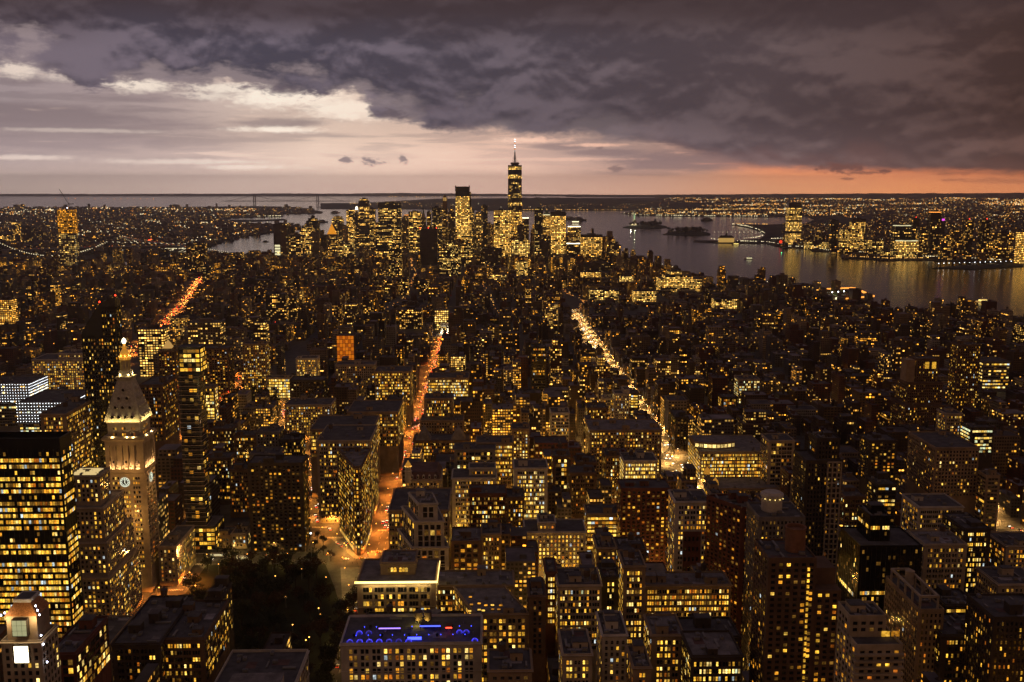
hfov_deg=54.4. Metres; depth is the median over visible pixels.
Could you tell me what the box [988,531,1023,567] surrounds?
loft building
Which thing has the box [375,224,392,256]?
office tower
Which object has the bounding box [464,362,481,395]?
grid building
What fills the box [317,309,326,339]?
grid building
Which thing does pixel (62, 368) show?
office building
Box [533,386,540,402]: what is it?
grid building
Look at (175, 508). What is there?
grid building
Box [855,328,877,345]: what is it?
grid building
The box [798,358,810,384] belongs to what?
grid building
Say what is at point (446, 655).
hotel building
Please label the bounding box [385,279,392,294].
office tower
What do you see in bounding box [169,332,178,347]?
grid building
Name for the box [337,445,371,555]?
wedge tower
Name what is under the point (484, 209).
office tower
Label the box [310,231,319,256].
office tower
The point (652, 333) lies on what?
grid building
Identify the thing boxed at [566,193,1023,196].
jersey hills
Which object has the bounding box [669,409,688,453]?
loft building
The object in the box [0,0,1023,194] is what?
sky
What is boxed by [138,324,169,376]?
office tower
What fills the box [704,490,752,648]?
residential tower
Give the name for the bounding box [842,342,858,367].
grid building
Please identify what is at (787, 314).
grid building
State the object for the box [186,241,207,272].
apartment tower
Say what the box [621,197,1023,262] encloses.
jersey ground
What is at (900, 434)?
grid building
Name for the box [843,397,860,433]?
grid building
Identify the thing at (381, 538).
road
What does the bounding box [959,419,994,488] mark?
office building
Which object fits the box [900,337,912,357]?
grid building
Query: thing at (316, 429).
office building
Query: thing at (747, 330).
grid building
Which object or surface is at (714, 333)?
grid building
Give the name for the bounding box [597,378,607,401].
grid building
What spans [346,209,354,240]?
office tower
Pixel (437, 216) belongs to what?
office tower
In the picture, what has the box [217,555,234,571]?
tree
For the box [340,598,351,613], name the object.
tree
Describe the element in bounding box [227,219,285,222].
island ground
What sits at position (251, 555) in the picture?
tree
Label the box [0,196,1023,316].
water
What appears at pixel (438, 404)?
loft building
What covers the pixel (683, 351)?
grid building
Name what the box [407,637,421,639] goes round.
bar counter
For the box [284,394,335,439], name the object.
loft building
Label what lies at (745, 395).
grid building
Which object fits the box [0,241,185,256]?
suspension bridge
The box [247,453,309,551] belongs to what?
apartment building
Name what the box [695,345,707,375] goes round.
grid building
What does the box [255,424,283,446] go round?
loft building
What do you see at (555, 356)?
grid building
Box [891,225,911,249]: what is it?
office tower
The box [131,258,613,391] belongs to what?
distant traffic
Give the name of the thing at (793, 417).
grid building
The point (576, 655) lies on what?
loft building
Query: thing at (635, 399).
office building
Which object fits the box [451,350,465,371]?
grid building
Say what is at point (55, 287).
office tower
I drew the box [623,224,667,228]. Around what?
liberty island
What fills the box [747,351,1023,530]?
road
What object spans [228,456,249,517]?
loft building
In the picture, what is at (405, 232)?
office tower
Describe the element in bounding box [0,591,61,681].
residential tower
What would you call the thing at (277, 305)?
apartment tower
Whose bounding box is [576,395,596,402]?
grid building
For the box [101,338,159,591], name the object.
clock tower
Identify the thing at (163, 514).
grid building
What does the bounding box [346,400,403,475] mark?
office building
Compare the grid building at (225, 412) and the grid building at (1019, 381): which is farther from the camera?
the grid building at (1019, 381)
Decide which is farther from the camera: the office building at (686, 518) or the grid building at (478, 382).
the grid building at (478, 382)
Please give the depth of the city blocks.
2322.22 m
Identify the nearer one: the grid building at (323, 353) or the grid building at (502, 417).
the grid building at (502, 417)
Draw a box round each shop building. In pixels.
[266,374,293,397]
[687,435,760,481]
[703,467,779,495]
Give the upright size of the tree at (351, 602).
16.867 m
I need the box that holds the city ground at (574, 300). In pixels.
[8,246,1023,670]
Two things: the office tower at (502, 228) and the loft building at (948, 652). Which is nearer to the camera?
the loft building at (948, 652)
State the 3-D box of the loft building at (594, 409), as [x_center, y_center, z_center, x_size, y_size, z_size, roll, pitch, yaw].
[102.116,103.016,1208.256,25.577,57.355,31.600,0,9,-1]
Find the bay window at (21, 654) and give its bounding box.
[13,645,29,663]
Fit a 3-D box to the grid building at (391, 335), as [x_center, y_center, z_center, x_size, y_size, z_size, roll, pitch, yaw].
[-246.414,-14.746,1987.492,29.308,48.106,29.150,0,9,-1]
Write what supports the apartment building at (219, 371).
on the city ground at (574, 300)
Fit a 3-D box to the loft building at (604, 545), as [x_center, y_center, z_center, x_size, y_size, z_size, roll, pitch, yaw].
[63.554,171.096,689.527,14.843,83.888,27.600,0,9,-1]
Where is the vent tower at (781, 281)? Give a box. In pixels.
[776,273,787,294]
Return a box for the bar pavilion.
[420,621,440,630]
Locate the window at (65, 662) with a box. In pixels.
[62,660,67,665]
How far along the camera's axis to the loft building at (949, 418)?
1120.74 m
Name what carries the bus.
on the road at (324, 557)
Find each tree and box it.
[182,572,201,592]
[189,583,210,599]
[200,552,214,571]
[217,544,240,567]
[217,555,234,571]
[219,564,235,574]
[227,554,244,577]
[238,559,259,583]
[244,550,258,568]
[256,553,270,567]
[265,544,278,564]
[265,550,282,576]
[277,558,293,577]
[279,547,295,570]
[281,583,292,602]
[285,562,304,588]
[288,631,303,642]
[291,640,305,648]
[297,556,311,568]
[298,623,314,645]
[302,640,313,654]
[304,547,320,560]
[308,556,326,577]
[308,612,330,631]
[314,574,329,588]
[315,672,334,681]
[320,534,326,545]
[320,646,340,673]
[321,659,336,674]
[322,638,337,660]
[323,582,335,600]
[327,549,335,556]
[330,631,342,659]
[331,597,347,614]
[334,606,351,620]
[334,620,345,636]
[338,610,352,619]
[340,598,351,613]
[342,594,355,613]
[344,591,356,611]
[349,584,356,602]
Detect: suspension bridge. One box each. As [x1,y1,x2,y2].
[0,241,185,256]
[118,236,227,253]
[230,195,342,204]
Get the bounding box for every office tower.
[0,297,18,324]
[2,234,13,241]
[11,222,21,241]
[22,226,35,242]
[25,279,36,301]
[38,232,47,237]
[50,283,61,305]
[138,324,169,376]
[187,318,225,344]
[202,264,211,281]
[240,337,252,383]
[254,319,269,354]
[273,222,288,256]
[289,234,305,256]
[300,222,314,253]
[306,215,319,231]
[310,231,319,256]
[325,222,338,256]
[332,215,343,240]
[339,240,354,256]
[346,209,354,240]
[354,201,358,248]
[358,198,370,249]
[370,206,375,247]
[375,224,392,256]
[378,201,401,231]
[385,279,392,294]
[388,243,402,276]
[391,231,401,244]
[398,277,408,294]
[399,306,422,328]
[401,215,408,252]
[408,210,421,251]
[418,279,428,294]
[419,227,437,265]
[421,209,425,227]
[427,211,431,226]
[432,206,441,251]
[435,307,448,329]
[439,240,460,275]
[442,195,447,247]
[461,239,472,266]
[472,209,473,253]
[475,211,482,253]
[481,204,487,247]
[481,247,501,264]
[489,273,505,280]
[494,209,510,256]
[512,238,529,256]
[515,260,527,275]
[517,223,524,238]
[522,217,528,238]
[534,195,542,254]
[539,235,550,263]
[543,209,549,235]
[550,210,565,253]
[567,226,580,242]
[580,233,602,256]
[580,270,600,276]
[589,287,618,299]
[619,274,632,281]
[632,289,656,301]
[656,269,701,291]
[711,296,737,308]
[785,203,801,243]
[804,241,826,248]
[812,234,824,241]
[827,219,837,248]
[828,247,857,253]
[838,228,857,247]
[849,217,865,248]
[863,239,883,253]
[880,249,922,257]
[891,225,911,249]
[894,240,918,250]
[909,217,919,239]
[927,211,941,255]
[1014,231,1023,263]
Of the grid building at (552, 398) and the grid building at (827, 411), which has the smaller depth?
the grid building at (552, 398)
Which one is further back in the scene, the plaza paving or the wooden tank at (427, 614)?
the plaza paving
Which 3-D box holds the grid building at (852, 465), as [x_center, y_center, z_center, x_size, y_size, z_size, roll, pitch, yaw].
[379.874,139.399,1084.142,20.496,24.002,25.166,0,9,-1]
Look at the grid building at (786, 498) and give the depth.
973.02 m
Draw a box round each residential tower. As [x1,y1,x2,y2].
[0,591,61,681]
[81,295,122,466]
[178,344,224,552]
[397,487,449,569]
[531,342,545,399]
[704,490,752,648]
[741,489,804,670]
[749,523,840,681]
[791,430,842,582]
[834,599,904,681]
[884,568,943,681]
[889,355,950,424]
[946,340,980,411]
[960,593,1023,681]
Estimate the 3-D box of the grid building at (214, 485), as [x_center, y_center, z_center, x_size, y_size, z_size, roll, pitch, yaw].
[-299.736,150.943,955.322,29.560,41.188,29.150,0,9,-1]
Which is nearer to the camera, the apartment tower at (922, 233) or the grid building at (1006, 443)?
the grid building at (1006, 443)
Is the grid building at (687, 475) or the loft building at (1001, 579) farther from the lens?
the grid building at (687, 475)
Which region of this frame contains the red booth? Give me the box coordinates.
[446,623,451,631]
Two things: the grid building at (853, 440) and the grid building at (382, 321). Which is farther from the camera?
the grid building at (382, 321)
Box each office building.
[0,376,47,431]
[0,431,83,639]
[16,389,85,431]
[18,374,43,375]
[31,348,84,388]
[40,395,94,469]
[74,467,142,615]
[139,375,179,484]
[157,525,195,585]
[206,384,218,422]
[309,413,380,496]
[316,423,378,522]
[335,359,376,399]
[337,333,355,361]
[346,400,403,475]
[354,549,439,614]
[374,365,413,424]
[388,487,451,569]
[428,369,469,398]
[438,565,514,610]
[453,586,528,681]
[513,458,548,518]
[523,512,586,577]
[585,418,661,478]
[601,393,613,418]
[612,386,629,418]
[620,448,657,478]
[630,389,639,413]
[667,489,706,570]
[703,481,722,494]
[718,393,738,407]
[734,374,760,403]
[837,501,922,611]
[900,493,964,529]
[942,512,991,592]
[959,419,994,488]
[978,356,1010,391]
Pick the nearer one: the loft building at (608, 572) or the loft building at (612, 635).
the loft building at (612, 635)
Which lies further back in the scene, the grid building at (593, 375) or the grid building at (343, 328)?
the grid building at (343, 328)
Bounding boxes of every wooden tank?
[414,609,422,623]
[424,609,431,620]
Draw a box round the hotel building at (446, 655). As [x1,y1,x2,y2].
[339,614,482,681]
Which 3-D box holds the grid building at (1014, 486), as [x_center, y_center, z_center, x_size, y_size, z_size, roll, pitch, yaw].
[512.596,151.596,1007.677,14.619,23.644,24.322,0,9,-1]
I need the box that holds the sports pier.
[827,287,874,300]
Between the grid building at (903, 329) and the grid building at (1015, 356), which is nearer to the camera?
the grid building at (1015, 356)
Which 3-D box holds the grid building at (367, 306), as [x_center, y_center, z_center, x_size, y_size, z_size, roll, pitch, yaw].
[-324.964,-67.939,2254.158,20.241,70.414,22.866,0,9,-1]
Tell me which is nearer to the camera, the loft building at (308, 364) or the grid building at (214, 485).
the grid building at (214, 485)
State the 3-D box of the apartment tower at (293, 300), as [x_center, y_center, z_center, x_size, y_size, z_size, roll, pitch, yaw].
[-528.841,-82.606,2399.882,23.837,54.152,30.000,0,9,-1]
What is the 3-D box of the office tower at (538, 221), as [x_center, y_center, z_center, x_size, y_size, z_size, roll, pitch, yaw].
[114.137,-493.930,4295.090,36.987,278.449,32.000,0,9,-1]
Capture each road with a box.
[129,279,201,355]
[167,562,203,594]
[180,376,241,443]
[196,553,381,562]
[235,385,806,389]
[280,398,362,565]
[331,335,441,681]
[572,312,699,488]
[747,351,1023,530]
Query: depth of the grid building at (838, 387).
1437.86 m
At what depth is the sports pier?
2858.64 m
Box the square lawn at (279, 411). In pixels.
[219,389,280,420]
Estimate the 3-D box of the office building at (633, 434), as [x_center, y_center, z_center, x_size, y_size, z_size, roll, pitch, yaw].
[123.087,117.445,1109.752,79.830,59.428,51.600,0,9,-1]
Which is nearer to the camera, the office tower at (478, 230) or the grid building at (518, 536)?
the grid building at (518, 536)
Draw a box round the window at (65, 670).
[63,668,67,673]
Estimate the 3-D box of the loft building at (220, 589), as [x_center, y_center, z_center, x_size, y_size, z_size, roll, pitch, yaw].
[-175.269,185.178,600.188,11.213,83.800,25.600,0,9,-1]
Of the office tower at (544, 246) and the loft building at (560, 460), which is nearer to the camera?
the loft building at (560, 460)
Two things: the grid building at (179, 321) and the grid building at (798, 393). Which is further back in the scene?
the grid building at (179, 321)
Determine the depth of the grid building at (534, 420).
1136.90 m
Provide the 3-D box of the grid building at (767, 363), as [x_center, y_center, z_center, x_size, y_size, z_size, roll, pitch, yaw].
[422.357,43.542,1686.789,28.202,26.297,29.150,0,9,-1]
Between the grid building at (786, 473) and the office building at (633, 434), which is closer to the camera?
the grid building at (786, 473)
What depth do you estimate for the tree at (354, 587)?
762.74 m
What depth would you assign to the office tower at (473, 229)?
4573.05 m
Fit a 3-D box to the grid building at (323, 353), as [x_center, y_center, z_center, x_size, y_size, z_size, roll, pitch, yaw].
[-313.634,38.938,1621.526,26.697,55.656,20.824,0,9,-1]
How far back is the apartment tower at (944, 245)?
4286.02 m
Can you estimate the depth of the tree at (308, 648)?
667.82 m
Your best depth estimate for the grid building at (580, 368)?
1422.70 m
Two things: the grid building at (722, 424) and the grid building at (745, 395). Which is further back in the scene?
the grid building at (745, 395)
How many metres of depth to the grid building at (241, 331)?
2000.94 m
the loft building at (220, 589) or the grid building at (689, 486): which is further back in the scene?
the grid building at (689, 486)
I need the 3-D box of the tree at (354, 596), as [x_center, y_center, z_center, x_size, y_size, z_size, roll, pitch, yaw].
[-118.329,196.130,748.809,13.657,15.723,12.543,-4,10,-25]
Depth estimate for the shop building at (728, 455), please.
1076.35 m
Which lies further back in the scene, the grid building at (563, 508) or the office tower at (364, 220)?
the office tower at (364, 220)
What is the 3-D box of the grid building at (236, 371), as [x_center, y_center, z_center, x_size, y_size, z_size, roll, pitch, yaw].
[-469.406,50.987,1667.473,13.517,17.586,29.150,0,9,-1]
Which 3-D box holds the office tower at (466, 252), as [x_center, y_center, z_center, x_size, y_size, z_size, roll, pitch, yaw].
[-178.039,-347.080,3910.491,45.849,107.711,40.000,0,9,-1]
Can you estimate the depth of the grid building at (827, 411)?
1310.77 m
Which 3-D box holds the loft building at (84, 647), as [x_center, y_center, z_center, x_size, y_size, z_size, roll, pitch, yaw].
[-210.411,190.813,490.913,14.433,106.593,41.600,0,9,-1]
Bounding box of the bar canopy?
[379,624,400,631]
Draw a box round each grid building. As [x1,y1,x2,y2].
[0,342,21,369]
[16,364,31,375]
[30,275,51,293]
[43,328,58,352]
[57,329,71,351]
[67,302,88,323]
[73,331,81,348]
[81,570,84,613]
[121,306,131,328]
[134,663,168,681]
[157,444,181,489]
[157,490,169,542]
[161,488,182,531]
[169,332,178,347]
[170,313,188,338]
[170,453,183,487]
[178,474,219,520]
[207,419,215,432]
[209,443,227,455]
[219,403,231,422]
[225,392,238,418]
[230,416,240,429]
[233,336,240,363]
[234,326,246,340]
[234,367,237,376]
[238,389,251,413]
[241,296,251,316]
[243,401,255,429]
[246,316,260,334]
[256,400,276,429]
[263,632,291,648]
[270,341,275,365]
[276,340,285,374]
[284,340,289,350]
[286,321,293,340]
[296,329,306,340]
[301,308,309,337]
[310,348,328,381]
[314,389,325,397]
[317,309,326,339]
[329,317,338,338]
[332,301,342,325]
[334,383,351,414]
[338,324,352,332]
[343,300,357,321]
[348,384,358,405]
[354,376,363,395]
[360,246,368,256]
[363,296,373,323]
[365,324,374,348]
[367,312,385,344]
[367,384,374,399]
[373,334,382,365]
[380,351,397,365]
[386,321,396,346]
[387,390,404,434]
[394,344,404,365]
[405,335,413,358]
[412,332,420,349]
[435,453,453,461]
[435,455,453,502]
[439,462,447,486]
[441,336,457,356]
[448,306,462,341]
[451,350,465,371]
[454,399,460,413]
[456,283,464,305]
[456,397,465,432]
[463,319,475,336]
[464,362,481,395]
[466,387,482,441]
[470,421,481,441]
[473,378,483,386]
[483,382,494,402]
[492,403,512,434]
[499,309,510,334]
[501,331,518,351]
[501,517,511,568]
[503,366,512,391]
[505,546,535,609]
[506,394,530,422]
[510,527,538,576]
[512,355,520,388]
[513,351,527,388]
[518,387,535,399]
[520,406,529,421]
[525,287,530,305]
[528,404,539,430]
[529,430,540,458]
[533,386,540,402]
[534,436,567,458]
[536,399,545,435]
[542,393,567,435]
[543,445,569,481]
[545,303,557,327]
[547,482,560,517]
[547,656,558,681]
[549,338,561,385]
[556,492,571,518]
[558,311,562,336]
[568,378,579,412]
[568,440,580,463]
[569,405,575,441]
[572,286,577,291]
[572,362,586,391]
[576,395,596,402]
[576,401,584,436]
[578,374,584,398]
[578,551,592,566]
[582,284,599,297]
[582,340,590,349]
[582,415,591,453]
[586,345,595,356]
[586,489,602,502]
[587,314,597,323]
[589,365,598,393]
[593,355,609,377]
[594,527,602,533]
[595,344,602,361]
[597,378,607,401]
[599,478,611,502]
[609,328,619,356]
[611,375,628,393]
[618,443,626,452]
[629,354,647,384]
[631,332,649,354]
[635,410,650,418]
[637,387,641,396]
[641,328,658,339]
[645,365,656,407]
[646,562,666,570]
[649,266,657,287]
[654,357,670,379]
[654,376,669,421]
[657,335,665,353]
[660,470,676,488]
[664,396,686,435]
[665,547,666,567]
[666,334,686,354]
[669,354,678,377]
[675,374,697,393]
[676,464,696,488]
[677,345,689,367]
[685,484,695,488]
[686,383,695,408]
[687,414,694,434]
[690,562,707,570]
[692,420,696,434]
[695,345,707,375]
[697,412,710,434]
[704,378,707,395]
[705,322,722,346]
[707,374,727,413]
[707,414,733,434]
[711,406,726,413]
[729,368,751,384]
[734,419,737,434]
[738,409,768,441]
[741,391,767,405]
[743,324,754,338]
[746,399,771,411]
[749,491,760,501]
[751,359,771,374]
[755,311,773,329]
[757,494,789,500]
[758,326,770,358]
[760,422,775,442]
[766,334,776,360]
[767,398,794,420]
[770,350,787,366]
[777,376,796,393]
[778,423,796,437]
[780,465,792,497]
[782,307,794,333]
[783,353,800,375]
[785,323,803,344]
[785,409,800,435]
[787,401,817,428]
[789,387,806,402]
[790,478,791,500]
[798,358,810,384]
[801,416,831,432]
[806,379,830,404]
[807,327,818,345]
[808,336,819,363]
[815,365,831,383]
[816,330,831,362]
[818,399,842,428]
[831,368,845,402]
[834,413,856,444]
[836,531,839,583]
[840,446,858,470]
[841,472,858,488]
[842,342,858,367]
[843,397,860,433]
[844,372,871,385]
[846,434,858,450]
[847,458,857,477]
[851,386,880,419]
[854,341,867,366]
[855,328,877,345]
[857,417,873,434]
[864,399,878,427]
[876,426,910,451]
[878,351,892,373]
[879,391,891,410]
[880,408,889,425]
[882,393,894,410]
[889,342,906,370]
[894,509,900,525]
[895,323,910,336]
[895,455,904,482]
[896,490,901,500]
[897,451,906,472]
[897,473,905,485]
[898,424,917,430]
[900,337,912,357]
[900,476,905,493]
[916,420,934,430]
[926,345,944,366]
[928,301,949,326]
[928,421,935,429]
[943,337,955,354]
[944,359,948,367]
[955,296,968,320]
[961,407,978,421]
[975,416,998,428]
[978,388,996,398]
[982,463,1002,488]
[984,337,1003,356]
[992,405,1023,425]
[992,426,1019,475]
[998,489,1019,517]
[1000,345,1008,358]
[1002,475,1009,488]
[1005,327,1012,343]
[1005,478,1023,505]
[1006,346,1023,373]
[1006,456,1023,479]
[1013,377,1023,386]
[1018,426,1023,455]
[1020,485,1023,525]
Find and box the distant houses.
[0,198,1023,261]
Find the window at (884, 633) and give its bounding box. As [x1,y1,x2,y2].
[882,631,889,636]
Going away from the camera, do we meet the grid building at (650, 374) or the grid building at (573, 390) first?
the grid building at (573, 390)
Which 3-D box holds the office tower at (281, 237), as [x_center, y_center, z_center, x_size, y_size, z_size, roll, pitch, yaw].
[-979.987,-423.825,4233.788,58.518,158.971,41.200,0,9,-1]
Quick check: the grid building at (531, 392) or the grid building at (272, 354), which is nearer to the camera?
the grid building at (531, 392)
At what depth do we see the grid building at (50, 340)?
1882.75 m
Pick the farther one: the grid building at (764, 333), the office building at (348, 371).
the grid building at (764, 333)
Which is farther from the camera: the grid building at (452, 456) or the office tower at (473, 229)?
the office tower at (473, 229)
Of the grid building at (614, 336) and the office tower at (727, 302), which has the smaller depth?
the grid building at (614, 336)
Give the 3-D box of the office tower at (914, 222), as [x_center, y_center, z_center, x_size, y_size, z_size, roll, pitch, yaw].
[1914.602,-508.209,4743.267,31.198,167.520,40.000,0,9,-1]
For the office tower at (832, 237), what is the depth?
4917.38 m
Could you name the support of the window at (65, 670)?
in the loft building at (84, 647)
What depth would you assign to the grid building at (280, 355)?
1653.92 m
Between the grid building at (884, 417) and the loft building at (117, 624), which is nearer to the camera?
the loft building at (117, 624)
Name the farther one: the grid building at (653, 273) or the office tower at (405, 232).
the office tower at (405, 232)
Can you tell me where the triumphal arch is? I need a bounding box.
[440,323,448,333]
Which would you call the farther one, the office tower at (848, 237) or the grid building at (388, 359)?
the office tower at (848, 237)
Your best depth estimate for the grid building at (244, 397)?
1288.15 m
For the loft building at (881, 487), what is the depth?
871.43 m
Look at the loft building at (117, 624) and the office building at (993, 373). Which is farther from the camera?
the office building at (993, 373)
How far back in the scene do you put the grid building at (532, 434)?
1060.39 m
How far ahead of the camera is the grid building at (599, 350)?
1750.48 m
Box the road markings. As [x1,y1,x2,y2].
[168,355,675,681]
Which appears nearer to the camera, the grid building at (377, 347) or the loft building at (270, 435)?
the loft building at (270, 435)
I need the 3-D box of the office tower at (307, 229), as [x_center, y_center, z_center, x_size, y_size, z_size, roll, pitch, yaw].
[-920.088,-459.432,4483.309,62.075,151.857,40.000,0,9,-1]
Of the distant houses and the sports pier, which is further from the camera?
the distant houses
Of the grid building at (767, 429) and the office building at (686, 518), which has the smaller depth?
the office building at (686, 518)
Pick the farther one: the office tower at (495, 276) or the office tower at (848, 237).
the office tower at (848, 237)
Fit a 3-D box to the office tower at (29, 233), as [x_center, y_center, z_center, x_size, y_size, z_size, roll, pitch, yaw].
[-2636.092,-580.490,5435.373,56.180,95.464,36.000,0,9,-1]
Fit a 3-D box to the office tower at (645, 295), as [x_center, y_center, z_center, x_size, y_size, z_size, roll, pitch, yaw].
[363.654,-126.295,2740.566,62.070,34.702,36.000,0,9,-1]
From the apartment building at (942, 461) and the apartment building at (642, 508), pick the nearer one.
the apartment building at (642, 508)
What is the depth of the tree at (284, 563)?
812.47 m
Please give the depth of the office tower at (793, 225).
5333.95 m
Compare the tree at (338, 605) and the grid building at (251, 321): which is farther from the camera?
the grid building at (251, 321)
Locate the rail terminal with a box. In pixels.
[718,230,733,241]
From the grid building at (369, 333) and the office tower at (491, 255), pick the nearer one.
the grid building at (369, 333)
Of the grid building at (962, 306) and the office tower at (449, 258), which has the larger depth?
the office tower at (449, 258)
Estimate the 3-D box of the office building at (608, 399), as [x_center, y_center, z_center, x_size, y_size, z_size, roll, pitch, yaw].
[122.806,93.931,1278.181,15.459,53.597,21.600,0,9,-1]
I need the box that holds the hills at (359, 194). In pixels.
[0,193,586,195]
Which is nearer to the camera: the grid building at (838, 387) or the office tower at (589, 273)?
the grid building at (838, 387)
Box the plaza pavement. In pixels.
[341,567,360,599]
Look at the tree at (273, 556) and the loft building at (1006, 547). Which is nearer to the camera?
the loft building at (1006, 547)
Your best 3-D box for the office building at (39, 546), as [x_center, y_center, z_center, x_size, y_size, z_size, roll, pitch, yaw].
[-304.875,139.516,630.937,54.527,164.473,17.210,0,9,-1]
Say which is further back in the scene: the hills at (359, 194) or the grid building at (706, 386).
the hills at (359, 194)
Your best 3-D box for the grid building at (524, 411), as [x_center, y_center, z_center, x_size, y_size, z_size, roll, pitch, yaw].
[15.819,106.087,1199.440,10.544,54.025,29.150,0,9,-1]
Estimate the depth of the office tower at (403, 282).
2904.68 m
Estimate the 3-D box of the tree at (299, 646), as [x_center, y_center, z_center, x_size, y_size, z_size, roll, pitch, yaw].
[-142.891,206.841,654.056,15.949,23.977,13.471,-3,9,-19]
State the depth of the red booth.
558.78 m
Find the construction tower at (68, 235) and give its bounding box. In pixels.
[57,189,79,264]
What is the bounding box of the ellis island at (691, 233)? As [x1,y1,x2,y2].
[663,231,710,235]
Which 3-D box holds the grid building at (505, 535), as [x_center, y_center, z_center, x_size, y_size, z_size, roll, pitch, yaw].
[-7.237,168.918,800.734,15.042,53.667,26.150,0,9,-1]
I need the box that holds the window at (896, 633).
[891,631,899,635]
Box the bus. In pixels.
[210,553,224,556]
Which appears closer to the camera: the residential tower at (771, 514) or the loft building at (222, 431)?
the residential tower at (771, 514)
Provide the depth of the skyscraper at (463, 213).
4216.16 m
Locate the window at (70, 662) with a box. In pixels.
[68,660,72,665]
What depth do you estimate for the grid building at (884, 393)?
1392.06 m
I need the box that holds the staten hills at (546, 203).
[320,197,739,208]
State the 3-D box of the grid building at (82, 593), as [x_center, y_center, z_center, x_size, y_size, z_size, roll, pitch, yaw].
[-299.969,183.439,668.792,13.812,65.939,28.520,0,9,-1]
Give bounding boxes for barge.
[572,217,586,219]
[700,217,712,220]
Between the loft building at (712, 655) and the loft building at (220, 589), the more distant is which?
the loft building at (220, 589)
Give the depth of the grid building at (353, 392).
1290.84 m
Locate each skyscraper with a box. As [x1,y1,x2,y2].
[455,185,471,244]
[508,139,521,236]
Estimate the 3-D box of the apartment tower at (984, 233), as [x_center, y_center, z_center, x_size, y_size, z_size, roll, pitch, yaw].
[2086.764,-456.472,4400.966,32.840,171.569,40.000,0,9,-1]
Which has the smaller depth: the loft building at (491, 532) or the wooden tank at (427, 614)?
the wooden tank at (427, 614)
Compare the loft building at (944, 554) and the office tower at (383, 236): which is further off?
the office tower at (383, 236)
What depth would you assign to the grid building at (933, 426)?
1212.60 m
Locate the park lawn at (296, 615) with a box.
[185,564,341,681]
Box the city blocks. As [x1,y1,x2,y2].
[0,222,1023,681]
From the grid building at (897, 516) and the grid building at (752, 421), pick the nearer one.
the grid building at (897, 516)
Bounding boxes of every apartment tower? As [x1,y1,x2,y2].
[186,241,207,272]
[266,291,288,319]
[288,295,298,318]
[448,206,454,244]
[566,242,579,256]
[583,261,612,270]
[606,238,620,256]
[916,226,928,257]
[937,233,951,258]
[950,229,962,258]
[961,218,973,256]
[977,219,990,252]
[988,232,1013,260]
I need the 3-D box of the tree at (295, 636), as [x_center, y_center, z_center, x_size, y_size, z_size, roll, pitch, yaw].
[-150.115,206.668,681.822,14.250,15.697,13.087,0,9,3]
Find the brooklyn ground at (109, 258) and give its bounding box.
[0,206,321,265]
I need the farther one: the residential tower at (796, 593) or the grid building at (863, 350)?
the grid building at (863, 350)
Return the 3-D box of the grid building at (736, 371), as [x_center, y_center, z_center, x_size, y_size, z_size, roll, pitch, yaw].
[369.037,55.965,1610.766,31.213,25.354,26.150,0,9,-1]
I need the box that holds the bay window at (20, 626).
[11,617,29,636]
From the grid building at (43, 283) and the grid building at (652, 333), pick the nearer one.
the grid building at (652, 333)
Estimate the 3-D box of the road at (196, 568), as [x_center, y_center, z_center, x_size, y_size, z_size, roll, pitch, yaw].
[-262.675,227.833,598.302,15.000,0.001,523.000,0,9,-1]
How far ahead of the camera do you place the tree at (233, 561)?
805.98 m
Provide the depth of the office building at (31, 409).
1096.09 m
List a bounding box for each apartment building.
[158,340,178,390]
[205,343,234,394]
[242,340,269,395]
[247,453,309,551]
[451,527,480,569]
[616,478,670,563]
[905,429,979,515]
[974,468,999,530]
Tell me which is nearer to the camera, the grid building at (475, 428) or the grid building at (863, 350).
the grid building at (475, 428)
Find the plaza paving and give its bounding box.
[331,538,358,558]
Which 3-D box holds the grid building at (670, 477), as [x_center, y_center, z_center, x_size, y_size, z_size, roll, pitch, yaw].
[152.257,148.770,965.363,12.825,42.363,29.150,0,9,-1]
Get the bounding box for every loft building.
[59,614,111,681]
[102,615,133,681]
[110,587,194,681]
[164,599,229,681]
[203,575,234,651]
[209,451,235,504]
[210,420,237,450]
[214,649,309,681]
[219,526,235,547]
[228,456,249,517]
[231,523,250,548]
[233,425,256,461]
[248,446,284,459]
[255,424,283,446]
[278,429,305,454]
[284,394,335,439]
[289,374,326,397]
[295,355,319,375]
[366,603,464,614]
[404,461,443,487]
[413,425,469,461]
[420,412,463,432]
[423,390,453,416]
[451,462,496,526]
[453,442,495,467]
[468,484,506,564]
[475,435,513,487]
[481,520,501,569]
[487,640,533,681]
[506,486,524,526]
[511,422,529,458]
[526,577,546,681]
[543,557,557,681]
[549,402,569,441]
[550,442,569,491]
[555,564,602,681]
[557,628,593,681]
[567,464,595,519]
[573,453,597,488]
[583,503,616,550]
[585,400,607,418]
[592,526,617,566]
[595,609,628,681]
[597,559,618,610]
[602,442,620,502]
[614,532,646,569]
[617,547,646,644]
[625,639,652,681]
[643,613,682,681]
[645,569,732,616]
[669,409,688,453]
[678,613,741,647]
[680,630,743,681]
[759,433,794,490]
[840,485,866,525]
[857,433,897,494]
[866,471,897,525]
[907,524,967,592]
[927,585,966,612]
[934,612,964,681]
[935,407,962,435]
[974,565,1023,592]
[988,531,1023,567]
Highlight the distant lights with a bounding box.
[0,196,1023,266]
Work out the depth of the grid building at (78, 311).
2227.72 m
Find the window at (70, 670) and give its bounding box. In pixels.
[68,668,73,673]
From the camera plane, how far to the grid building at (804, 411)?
1308.30 m

